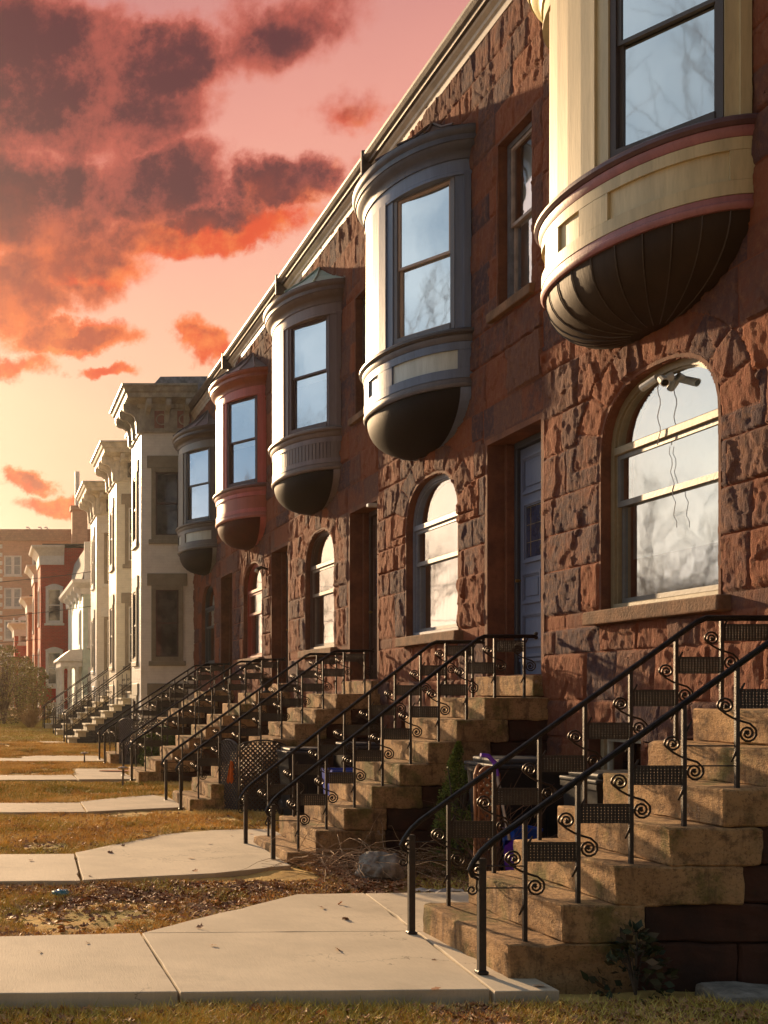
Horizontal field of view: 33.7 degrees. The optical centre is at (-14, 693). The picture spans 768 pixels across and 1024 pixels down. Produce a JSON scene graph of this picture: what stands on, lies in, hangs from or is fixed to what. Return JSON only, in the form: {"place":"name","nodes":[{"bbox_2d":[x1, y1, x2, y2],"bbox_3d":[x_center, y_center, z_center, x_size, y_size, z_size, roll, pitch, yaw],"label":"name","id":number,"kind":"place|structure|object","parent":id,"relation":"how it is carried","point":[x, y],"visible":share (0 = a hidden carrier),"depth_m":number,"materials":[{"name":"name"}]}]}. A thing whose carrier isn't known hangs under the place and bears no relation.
{"place":"outdoors","nodes":[
{"label":"outdoors","id":0,"kind":"place"},
{"bbox_2d":[9,701,51,727],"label":"ornamental grass","id":1,"kind":"object","parent":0,"point":[31,720],"depth_m":45.38,"materials":[{"name":"plant"}]},
{"bbox_2d":[0,0,469,528],"label":"sky","id":2,"kind":"structure","parent":0,"point":[162,162],"materials":[{"name":"orange"}]},
{"bbox_2d":[0,706,767,1023],"bbox_3d":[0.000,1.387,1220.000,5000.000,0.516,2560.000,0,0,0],"label":"ground","id":3,"kind":"structure","parent":0,"point":[295,873],"depth_m":8.49,"materials":[{"name":"soil"}]},
{"bbox_2d":[7,616,25,707],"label":"red brick house","id":4,"kind":"structure","parent":3,"relation":"on","point":[17,629],"depth_m":81.97,"materials":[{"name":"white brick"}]},
{"bbox_2d":[18,618,25,643],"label":"window","id":5,"kind":"structure","parent":4,"relation":"in","point":[21,639],"depth_m":81.96,"materials":[{"name":"glass"}]},
{"bbox_2d":[0,645,33,723],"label":"tangled bush","id":6,"kind":"object","parent":3,"relation":"on","point":[5,695],"visible":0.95,"depth_m":49.90,"materials":[{"name":"green plant"}]},
{"bbox_2d":[1,656,44,720],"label":"tangled bush","id":7,"kind":"object","parent":3,"relation":"on","point":[30,665],"visible":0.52,"depth_m":52.82,"materials":[{"name":"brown plant"}]},
{"bbox_2d":[19,595,32,708],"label":"red brick house","id":8,"kind":"structure","parent":3,"relation":"on","point":[25,602],"depth_m":72.00,"materials":[{"name":"white paint"}]},
{"bbox_2d":[24,565,37,682],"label":"red brick house","id":9,"kind":"structure","parent":3,"relation":"on","point":[31,571],"depth_m":65.00,"materials":[{"name":"white paint"}]},
{"bbox_2d":[32,600,33,631],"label":"window","id":10,"kind":"structure","parent":9,"relation":"in","point":[33,600],"depth_m":66.02,"materials":[{"name":"white paint"}]},
{"bbox_2d":[14,666,54,719],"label":"tangled bush","id":11,"kind":"object","parent":3,"relation":"on","point":[43,680],"visible":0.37,"depth_m":54.78,"materials":[{"name":"brown plant"}]},
{"bbox_2d":[0,526,90,705],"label":"apartment building","id":12,"kind":"structure","parent":3,"relation":"on","point":[15,557],"depth_m":109.99,"materials":[{"name":"beige brick"}]},
{"bbox_2d":[4,556,12,575],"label":"window","id":13,"kind":"structure","parent":12,"relation":"in","point":[8,560],"depth_m":109.99,"materials":[{"name":"glass"}]},
{"bbox_2d":[4,588,12,607],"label":"window","id":14,"kind":"structure","parent":12,"relation":"in","point":[8,592],"depth_m":109.99,"materials":[{"name":"glass"}]},
{"bbox_2d":[4,620,12,639],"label":"window","id":15,"kind":"structure","parent":12,"relation":"in","point":[7,633],"depth_m":109.99,"materials":[{"name":"white paint"}]},
{"bbox_2d":[13,556,21,575],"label":"window","id":16,"kind":"structure","parent":12,"relation":"in","point":[17,560],"depth_m":109.99,"materials":[{"name":"glass"}]},
{"bbox_2d":[13,588,21,607],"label":"window","id":17,"kind":"structure","parent":12,"relation":"in","point":[17,592],"depth_m":109.99,"materials":[{"name":"glass"}]},
{"bbox_2d":[0,756,106,761],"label":"walkway","id":18,"kind":"structure","parent":3,"relation":"on","point":[58,758],"depth_m":26.13,"materials":[{"name":"concrete"}]},
{"bbox_2d":[29,544,83,718],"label":"red brick house","id":19,"kind":"structure","parent":3,"relation":"on","point":[56,560],"depth_m":58.00,"materials":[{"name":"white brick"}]},
{"bbox_2d":[46,587,62,622],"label":"window","id":20,"kind":"structure","parent":19,"relation":"in","point":[53,603],"depth_m":57.99,"materials":[{"name":"glass"}]},
{"bbox_2d":[46,650,62,685],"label":"window","id":21,"kind":"structure","parent":19,"relation":"in","point":[51,655],"depth_m":57.99,"materials":[{"name":"white paint"}]},
{"bbox_2d":[0,717,116,755],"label":"lawn grass","id":22,"kind":"structure","parent":3,"relation":"on","point":[8,731],"depth_m":38.69,"materials":[{"name":"plant"}]},
{"bbox_2d":[42,672,90,728],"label":"painted stoop","id":23,"kind":"object","parent":3,"relation":"on","point":[47,725],"visible":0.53,"depth_m":44.44,"materials":[{"name":"metal"}]},
{"bbox_2d":[0,768,134,781],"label":"walkway","id":24,"kind":"structure","parent":3,"relation":"on","point":[92,775],"depth_m":20.67,"materials":[{"name":"concrete"}]},
{"bbox_2d":[99,770,128,771],"bbox_3d":[2.608,1.496,22.300,0.840,0.012,0.420,0,0,0],"label":"orange mat","id":25,"kind":"object","parent":24,"relation":"on","point":[114,770],"visible":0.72,"depth_m":22.26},
{"bbox_2d":[54,540,90,717],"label":"clapboard house","id":26,"kind":"structure","parent":3,"relation":"on","point":[74,660],"depth_m":47.23,"materials":[{"name":"wood"}]},
{"bbox_2d":[78,610,80,646],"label":"window","id":27,"kind":"structure","parent":26,"relation":"in","point":[79,612],"depth_m":48.46,"materials":[{"name":"glass"}]},
{"bbox_2d":[79,667,80,699],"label":"window","id":28,"kind":"structure","parent":26,"relation":"in","point":[80,667],"depth_m":47.92,"materials":[{"name":"white paint"}]},
{"bbox_2d":[88,608,90,645],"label":"window","id":29,"kind":"structure","parent":26,"relation":"in","point":[89,609],"depth_m":46.95,"materials":[{"name":"glass"}]},
{"bbox_2d":[88,667,90,694],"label":"window","id":30,"kind":"structure","parent":26,"relation":"in","point":[89,668],"depth_m":46.95,"materials":[{"name":"white paint"}]},
{"bbox_2d":[70,471,87,543],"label":"chimney","id":31,"kind":"object","parent":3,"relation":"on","point":[79,525],"visible":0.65,"depth_m":104.40,"materials":[{"name":"beige brick"}]},
{"bbox_2d":[52,668,108,734],"bbox_3d":[3.764,0.117,39.100,3.035,2.746,1.300,0,0,0],"label":"painted stoop","id":32,"kind":"object","parent":3,"relation":"on","point":[58,731],"visible":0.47,"depth_m":38.54,"materials":[{"name":"metal"}]},
{"bbox_2d":[75,481,108,700],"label":"painted brick house","id":33,"kind":"structure","parent":3,"relation":"on","point":[92,497],"depth_m":40.92,"materials":[{"name":"brick"}]},
{"bbox_2d":[0,606,90,616],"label":"overhead wire","id":34,"kind":"object","parent":33,"relation":"attached to","point":[44,612],"visible":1,"depth_m":43.38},
{"bbox_2d":[2,571,90,581],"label":"overhead wire","id":35,"kind":"object","parent":33,"relation":"attached to","point":[44,577],"visible":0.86,"depth_m":43.53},
{"bbox_2d":[91,536,94,586],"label":"window","id":36,"kind":"structure","parent":33,"relation":"in","point":[93,538],"depth_m":41.65,"materials":[{"name":"glass"}]},
{"bbox_2d":[91,618,94,670],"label":"window","id":37,"kind":"structure","parent":33,"relation":"in","point":[92,620],"depth_m":41.65,"materials":[{"name":"white paint"}]},
{"bbox_2d":[104,533,108,583],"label":"window","id":38,"kind":"structure","parent":33,"relation":"in","point":[106,535],"depth_m":40.88,"materials":[{"name":"glass"}]},
{"bbox_2d":[104,617,108,669],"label":"window","id":39,"kind":"structure","parent":33,"relation":"in","point":[106,619],"depth_m":40.88,"materials":[{"name":"white paint"}]},
{"bbox_2d":[0,795,184,814],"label":"walkway","id":40,"kind":"structure","parent":3,"relation":"on","point":[136,803],"depth_m":15.70,"materials":[{"name":"concrete"}]},
{"bbox_2d":[62,663,131,743],"bbox_3d":[3.764,0.162,33.600,3.035,2.736,1.300,0,0,0],"label":"painted stoop","id":41,"kind":"object","parent":3,"relation":"on","point":[84,734],"visible":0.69,"depth_m":33.02,"materials":[{"name":"beige stone"}]},
{"bbox_2d":[83,717,117,743],"bbox_3d":[3.599,0.956,32.586,1.495,0.950,1.341,0,0,35],"label":"bare bush","id":42,"kind":"object","parent":3,"relation":"on","point":[107,738],"visible":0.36,"depth_m":32.60,"materials":[{"name":"brown plant"}]},
{"bbox_2d":[90,440,131,703],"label":"painted brick house","id":43,"kind":"structure","parent":3,"relation":"on","point":[111,461],"depth_m":34.72,"materials":[{"name":"brick"}]},
{"bbox_2d":[109,508,113,568],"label":"window","id":44,"kind":"structure","parent":43,"relation":"in","point":[111,514],"depth_m":35.96,"materials":[{"name":"glass"}]},
{"bbox_2d":[109,605,113,666],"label":"window","id":45,"kind":"structure","parent":43,"relation":"in","point":[111,609],"depth_m":35.96,"materials":[{"name":"glass"}]},
{"bbox_2d":[125,504,131,563],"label":"window","id":46,"kind":"structure","parent":43,"relation":"in","point":[128,507],"depth_m":34.69,"materials":[{"name":"glass"}]},
{"bbox_2d":[125,603,131,665],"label":"window","id":47,"kind":"structure","parent":43,"relation":"in","point":[128,606],"depth_m":34.69,"materials":[{"name":"glass"}]},
{"bbox_2d":[118,766,127,784],"bbox_3d":[2.285,1.404,19.200,0.180,0.372,0.175,0,0,0],"label":"path light","id":48,"kind":"object","parent":3,"relation":"on","point":[122,767],"visible":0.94,"depth_m":19.19,"materials":[{"name":"metal"}]},
{"bbox_2d":[119,718,163,764],"bbox_3d":[3.243,1.004,24.156,0.964,0.995,0.230,0,0,19],"label":"lattice screen","id":49,"kind":"object","parent":3,"relation":"on","point":[132,727],"visible":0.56,"depth_m":24.15,"materials":[{"name":"metal"}]},
{"bbox_2d":[0,829,290,886],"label":"walkway","id":50,"kind":"structure","parent":3,"relation":"on","point":[223,853],"depth_m":10.69,"materials":[{"name":"concrete"}]},
{"bbox_2d":[137,725,174,766],"bbox_3d":[3.529,1.081,22.911,1.067,0.916,1.121,0,0,0],"label":"boxwood shrub","id":51,"kind":"object","parent":3,"relation":"on","point":[155,749],"visible":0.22,"depth_m":22.80,"materials":[{"name":"green plant"}]},
{"bbox_2d":[109,376,207,732],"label":"painted brick house","id":52,"kind":"structure","parent":3,"relation":"on","point":[151,419],"depth_m":29.16,"materials":[{"name":"brick"}]},
{"bbox_2d":[132,472,137,545],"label":"window","id":53,"kind":"structure","parent":52,"relation":"in","point":[135,478],"depth_m":30.16,"materials":[{"name":"glass"}]},
{"bbox_2d":[132,588,137,661],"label":"window","id":54,"kind":"structure","parent":52,"relation":"in","point":[135,591],"depth_m":30.16,"materials":[{"name":"glass"}]},
{"bbox_2d":[132,695,137,719],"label":"window","id":55,"kind":"structure","parent":52,"relation":"in","point":[134,697],"depth_m":30.16,"materials":[{"name":"beige paint"}]},
{"bbox_2d":[151,468,177,538],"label":"window","id":56,"kind":"structure","parent":52,"relation":"in","point":[164,481],"depth_m":29.15,"materials":[{"name":"glass"}]},
{"bbox_2d":[151,586,182,660],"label":"window","id":57,"kind":"structure","parent":52,"relation":"in","point":[166,601],"depth_m":29.15,"materials":[{"name":"glass"}]},
{"bbox_2d":[151,696,182,724],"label":"window","id":58,"kind":"structure","parent":52,"relation":"in","point":[164,699],"depth_m":29.13,"materials":[{"name":"beige paint"}]},
{"bbox_2d":[96,662,233,763],"bbox_3d":[3.876,0.453,25.124,2.849,2.275,1.359,0,0,0],"label":"stone stoop","id":59,"kind":"object","parent":3,"relation":"on","point":[110,756],"visible":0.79,"depth_m":24.54,"materials":[{"name":"stone"}]},
{"bbox_2d":[172,353,232,690],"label":"brownstone house","id":60,"kind":"structure","parent":3,"relation":"on","point":[205,553],"depth_m":26.56,"materials":[{"name":"stone"}]},
{"bbox_2d":[172,410,217,575],"bbox_3d":[4.878,-4.817,27.330,0.872,3.934,2.651,0,0,0],"label":"bay window","id":61,"kind":"structure","parent":60,"relation":"in","point":[195,443],"depth_m":26.58,"materials":[{"name":"grey paint"}]},
{"bbox_2d":[205,586,213,662],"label":"arched window","id":62,"kind":"structure","parent":60,"relation":"in","point":[209,604],"depth_m":27.80,"materials":[{"name":"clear glass"}]},
{"bbox_2d":[119,657,290,782],"bbox_3d":[3.876,0.487,20.589,2.849,2.265,1.430,0,0,0],"label":"stone stoop","id":63,"kind":"object","parent":3,"relation":"on","point":[151,769],"visible":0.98,"depth_m":19.97,"materials":[{"name":"stone"}]},
{"bbox_2d":[259,678,273,692],"bbox_3d":[4.930,-0.152,20.150,0.300,0.265,0.295,0,0,0],"label":"planter urn","id":64,"kind":"object","parent":63,"relation":"on","point":[266,680],"visible":0.74,"depth_m":20.08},
{"bbox_2d":[208,274,289,702],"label":"brownstone house","id":65,"kind":"structure","parent":3,"relation":"on","point":[252,521],"depth_m":21.93,"materials":[{"name":"stone"}]},
{"bbox_2d":[208,352,267,549],"bbox_3d":[4.878,-4.837,22.760,0.872,3.894,2.651,0,0,0],"label":"bay window","id":66,"kind":"structure","parent":65,"relation":"in","point":[238,396],"depth_m":22.00,"materials":[{"name":"red paint"}]},
{"bbox_2d":[247,563,261,657],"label":"arched window","id":67,"kind":"structure","parent":65,"relation":"in","point":[254,582],"depth_m":23.11,"materials":[{"name":"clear glass"}]},
{"bbox_2d":[254,566,267,572],"bbox_3d":[5.196,-2.344,21.500,0.328,0.133,0.100,0,0,0],"label":"wall lamp","id":68,"kind":"object","parent":65,"relation":"attached to","point":[258,569],"visible":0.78,"depth_m":21.48,"materials":[{"name":"metal"}]},
{"bbox_2d":[220,739,285,811],"bbox_3d":[3.479,1.090,15.113,0.898,0.985,0.288,0,0,25],"label":"lattice screen","id":69,"kind":"object","parent":3,"relation":"on","point":[224,771],"visible":0.69,"depth_m":15.05,"materials":[{"name":"metal"}]},
{"bbox_2d":[227,761,233,783],"bbox_3d":[3.225,1.035,15.120,0.110,0.310,0.019,0,0,0],"label":"orange rag","id":70,"kind":"object","parent":69,"relation":"hanging from","point":[230,778],"visible":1,"depth_m":15.12,"materials":[{"name":"fabric"}]},
{"bbox_2d":[161,648,380,810],"bbox_3d":[3.918,0.526,16.031,2.773,2.301,1.465,0,0,0],"label":"stone stoop","id":71,"kind":"object","parent":3,"relation":"on","point":[298,727],"visible":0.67,"depth_m":15.40,"materials":[{"name":"stone"}]},
{"bbox_2d":[0,892,558,1008],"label":"walkway","id":72,"kind":"structure","parent":3,"relation":"on","point":[284,949],"depth_m":6.55,"materials":[{"name":"concrete"}]},
{"bbox_2d":[276,747,325,815],"bbox_3d":[3.980,1.121,14.444,0.540,0.898,0.637,0,0,0],"label":"wheelie bin","id":73,"kind":"object","parent":3,"relation":"on","point":[302,757],"visible":0.49,"depth_m":14.18,"materials":[{"name":"black paint"}]},
{"bbox_2d":[263,150,379,706],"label":"brownstone house","id":74,"kind":"structure","parent":3,"relation":"on","point":[323,451],"depth_m":17.23,"materials":[{"name":"stone"}]},
{"bbox_2d":[263,267,344,514],"bbox_3d":[4.878,-4.837,18.190,0.872,3.894,2.651,0,0,0],"label":"bay window","id":75,"kind":"structure","parent":74,"relation":"in","point":[303,324],"depth_m":17.45,"materials":[{"name":"beige paint"}]},
{"bbox_2d":[310,530,333,649],"bbox_3d":[5.410,-1.655,18.190,0.120,1.890,1.580,0,0,0],"label":"arched window","id":76,"kind":"structure","parent":74,"relation":"in","point":[322,556],"depth_m":18.48,"materials":[{"name":"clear glass"}]},
{"bbox_2d":[362,296,365,408],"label":"upper window","id":77,"kind":"structure","parent":74,"relation":"in","point":[364,299],"depth_m":16.36,"materials":[{"name":"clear glass"}]},
{"bbox_2d":[369,516,376,678],"bbox_3d":[5.565,-1.372,16.032,0.110,2.345,0.981,0,0,0],"label":"door","id":78,"kind":"structure","parent":74,"relation":"in","point":[374,666],"depth_m":16.39,"materials":[{"name":"brown wood"}]},
{"bbox_2d":[322,768,352,794],"bbox_3d":[4.050,1.213,12.900,0.441,0.733,0.441,0,0,0],"label":"wheelie bin","id":79,"kind":"object","parent":3,"relation":"on","point":[338,770],"visible":0.02,"depth_m":13.02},
{"bbox_2d":[236,803,468,887],"bbox_3d":[3.313,1.239,10.190,1.952,0.665,1.994,0,0,34],"label":"twig heap","id":80,"kind":"object","parent":3,"relation":"on","point":[341,854],"visible":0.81,"depth_m":10.12,"materials":[{"name":"wood"}]},
{"bbox_2d":[333,742,379,767],"bbox_3d":[4.620,1.085,14.244,0.540,0.969,0.637,0,0,0],"label":"wheelie bin","id":81,"kind":"object","parent":3,"relation":"on","point":[337,760],"visible":0.18,"depth_m":13.98,"materials":[{"name":"black paint"}]},
{"bbox_2d":[355,851,405,881],"bbox_3d":[3.389,1.495,9.847,0.452,0.272,0.382,0,0,0],"label":"boulder","id":82,"kind":"object","parent":3,"relation":"on","point":[390,869],"visible":0.73,"depth_m":9.73,"materials":[{"name":"grey stone"}]},
{"bbox_2d":[0,797,767,1023],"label":"fallen leaves","id":83,"kind":"object","parent":3,"relation":"on","point":[107,896],"visible":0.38,"depth_m":8.59,"materials":[{"name":"plant"}]},
{"bbox_2d":[52,889,69,895],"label":"blue litter","id":84,"kind":"object","parent":83,"relation":"on","point":[60,891],"visible":0.91,"depth_m":9.02,"materials":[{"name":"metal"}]},
{"bbox_2d":[415,887,463,891],"bbox_3d":[3.600,1.560,9.075,0.360,0.024,0.150,0,0,0],"label":"flat stone","id":85,"kind":"object","parent":83,"relation":"on","point":[421,889],"visible":0.74,"depth_m":9.08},
{"bbox_2d":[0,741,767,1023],"bbox_3d":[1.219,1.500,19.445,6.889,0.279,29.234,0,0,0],"label":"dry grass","id":86,"kind":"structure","parent":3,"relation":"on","point":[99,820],"depth_m":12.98,"materials":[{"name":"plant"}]},
{"bbox_2d":[0,748,767,1023],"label":"green grass","id":87,"kind":"structure","parent":3,"relation":"on","point":[85,1018],"depth_m":5.77,"materials":[{"name":"plant"}]},
{"bbox_2d":[238,632,548,865],"bbox_3d":[3.968,0.558,11.407,2.675,2.296,1.354,0,0,0],"label":"stone stoop","id":88,"kind":"object","parent":3,"relation":"on","point":[396,777],"visible":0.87,"depth_m":10.82,"materials":[{"name":"stone"}]},
{"bbox_2d":[377,838,472,879],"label":"dead plants","id":89,"kind":"object","parent":3,"relation":"on","point":[466,865],"visible":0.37,"depth_m":9.94,"materials":[{"name":"plant"}]},
{"bbox_2d":[352,0,545,738],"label":"brownstone house","id":90,"kind":"structure","parent":3,"relation":"on","point":[447,200],"depth_m":12.51,"materials":[{"name":"stone"}]},
{"bbox_2d":[352,122,475,460],"bbox_3d":[4.878,-4.817,13.620,0.872,3.934,2.651,0,0,0],"label":"bay window","id":91,"kind":"structure","parent":90,"relation":"in","point":[413,204],"depth_m":12.90,"materials":[{"name":"paint"}]},
{"bbox_2d":[413,474,457,635],"bbox_3d":[5.410,-1.655,13.620,0.120,1.890,1.580,0,0,0],"label":"arched window","id":92,"kind":"structure","parent":90,"relation":"in","point":[435,526],"depth_m":13.80,"materials":[{"name":"glass"}]},
{"bbox_2d":[507,121,531,298],"bbox_3d":[5.430,-4.815,11.465,0.080,1.710,0.750,0,0,0],"label":"upper window","id":93,"kind":"structure","parent":90,"relation":"in","point":[519,152],"depth_m":11.66,"materials":[{"name":"glass"}]},
{"bbox_2d":[515,441,540,674],"bbox_3d":[5.565,-1.372,11.463,0.110,2.345,0.981,0,0,0],"label":"door","id":94,"kind":"structure","parent":90,"relation":"in","point":[530,580],"depth_m":11.69,"materials":[{"name":"wood"}]},
{"bbox_2d":[429,740,472,872],"bbox_3d":[4.318,1.016,10.351,0.597,1.194,0.591,0,0,0],"label":"evergreen shrub","id":95,"kind":"object","parent":3,"relation":"on","point":[455,756],"visible":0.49,"depth_m":10.33,"materials":[{"name":"green evergreen foliage"}]},
{"bbox_2d":[473,764,499,870],"bbox_3d":[4.147,1.079,9.426,0.190,1.005,0.524,0,0,30],"label":"lattice screen","id":96,"kind":"object","parent":3,"relation":"on","point":[479,790],"visible":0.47,"depth_m":9.24,"materials":[{"name":"wood"}]},
{"bbox_2d":[419,757,561,870],"bbox_3d":[3.996,1.030,9.204,1.130,1.083,1.158,0,0,0],"label":"shrub","id":97,"kind":"object","parent":3,"relation":"on","point":[488,859],"visible":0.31,"depth_m":9.14,"materials":[{"name":"plant"}]},
{"bbox_2d":[464,756,571,870],"bbox_3d":[4.520,1.070,9.791,0.648,1.061,0.742,0,0,0],"label":"wheelie bin","id":98,"kind":"object","parent":3,"relation":"on","point":[550,812],"visible":0.23,"depth_m":9.47,"materials":[{"name":"black paint"}]},
{"bbox_2d":[502,825,542,870],"bbox_3d":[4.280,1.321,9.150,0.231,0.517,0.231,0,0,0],"label":"wheelie bin","id":99,"kind":"object","parent":3,"relation":"on","point":[532,832],"visible":0.09,"depth_m":9.04,"materials":[{"name":"plastic"}]},
{"bbox_2d":[399,615,767,994],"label":"stone stoop","id":100,"kind":"object","parent":3,"relation":"on","point":[669,845],"visible":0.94,"depth_m":6.29,"materials":[{"name":"stone"}]},
{"bbox_2d":[559,770,643,805],"bbox_3d":[4.680,1.090,8.594,0.540,1.020,0.637,0,0,0],"label":"wheelie bin","id":101,"kind":"object","parent":3,"relation":"on","point":[595,793],"visible":0.2,"depth_m":8.44,"materials":[{"name":"black paint"}]},
{"bbox_2d":[582,920,680,1002],"bbox_3d":[3.452,1.410,6.069,0.493,0.411,0.451,0,0,0],"label":"ivy plant","id":102,"kind":"object","parent":3,"relation":"on","point":[650,939],"visible":0.99,"depth_m":6.05,"materials":[{"name":"green plant"}]},
{"bbox_2d":[527,0,767,769],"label":"brownstone house","id":103,"kind":"structure","parent":3,"relation":"on","point":[651,232],"depth_m":8.69,"materials":[{"name":"stone"}]},
{"bbox_2d":[601,735,640,769],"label":"basement window","id":104,"kind":"structure","parent":103,"relation":"in","point":[620,762],"depth_m":9.84,"materials":[{"name":"grey glass"}]},
{"bbox_2d":[527,0,757,348],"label":"bay window","id":105,"kind":"structure","parent":103,"relation":"in","point":[652,120],"depth_m":8.45,"materials":[{"name":"beige paint"}]},
{"bbox_2d":[639,374,659,390],"bbox_3d":[5.338,-2.503,9.176,0.110,0.119,0.173,0,0,-14],"label":"security camera","id":106,"kind":"object","parent":103,"relation":"attached to","point":[648,383],"visible":0.88,"depth_m":9.15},
{"bbox_2d":[611,358,717,608],"bbox_3d":[5.410,-1.655,9.050,0.120,1.890,1.580,0,0,0],"label":"arched window","id":107,"kind":"structure","parent":103,"relation":"in","point":[653,560],"depth_m":9.11,"materials":[{"name":"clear glass"}]},
{"bbox_2d":[657,372,673,386],"bbox_3d":[5.335,-2.466,8.973,0.110,0.134,0.172,0,0,22],"label":"security camera","id":108,"kind":"object","parent":103,"relation":"attached to","point":[663,380],"visible":1,"depth_m":8.97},
{"bbox_2d":[657,382,676,527],"bbox_3d":[5.377,-1.891,9.029,0.032,1.182,0.197,0,0,-15],"label":"camera cable","id":109,"kind":"object","parent":103,"relation":"hanging from","point":[669,451],"visible":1,"depth_m":9.03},
{"bbox_2d":[693,980,767,1008],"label":"flat stone","id":110,"kind":"object","parent":3,"relation":"on","point":[740,993],"visible":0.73,"depth_m":5.96,"materials":[{"name":"stone"}]},
{"bbox_2d":[480,753,513,871],"bbox_3d":[4.091,0.983,8.947,0.428,1.034,0.118,0,0,25],"label":"snow shovel","id":111,"kind":"object","parent":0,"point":[508,846],"visible":0.29,"depth_m":8.98,"materials":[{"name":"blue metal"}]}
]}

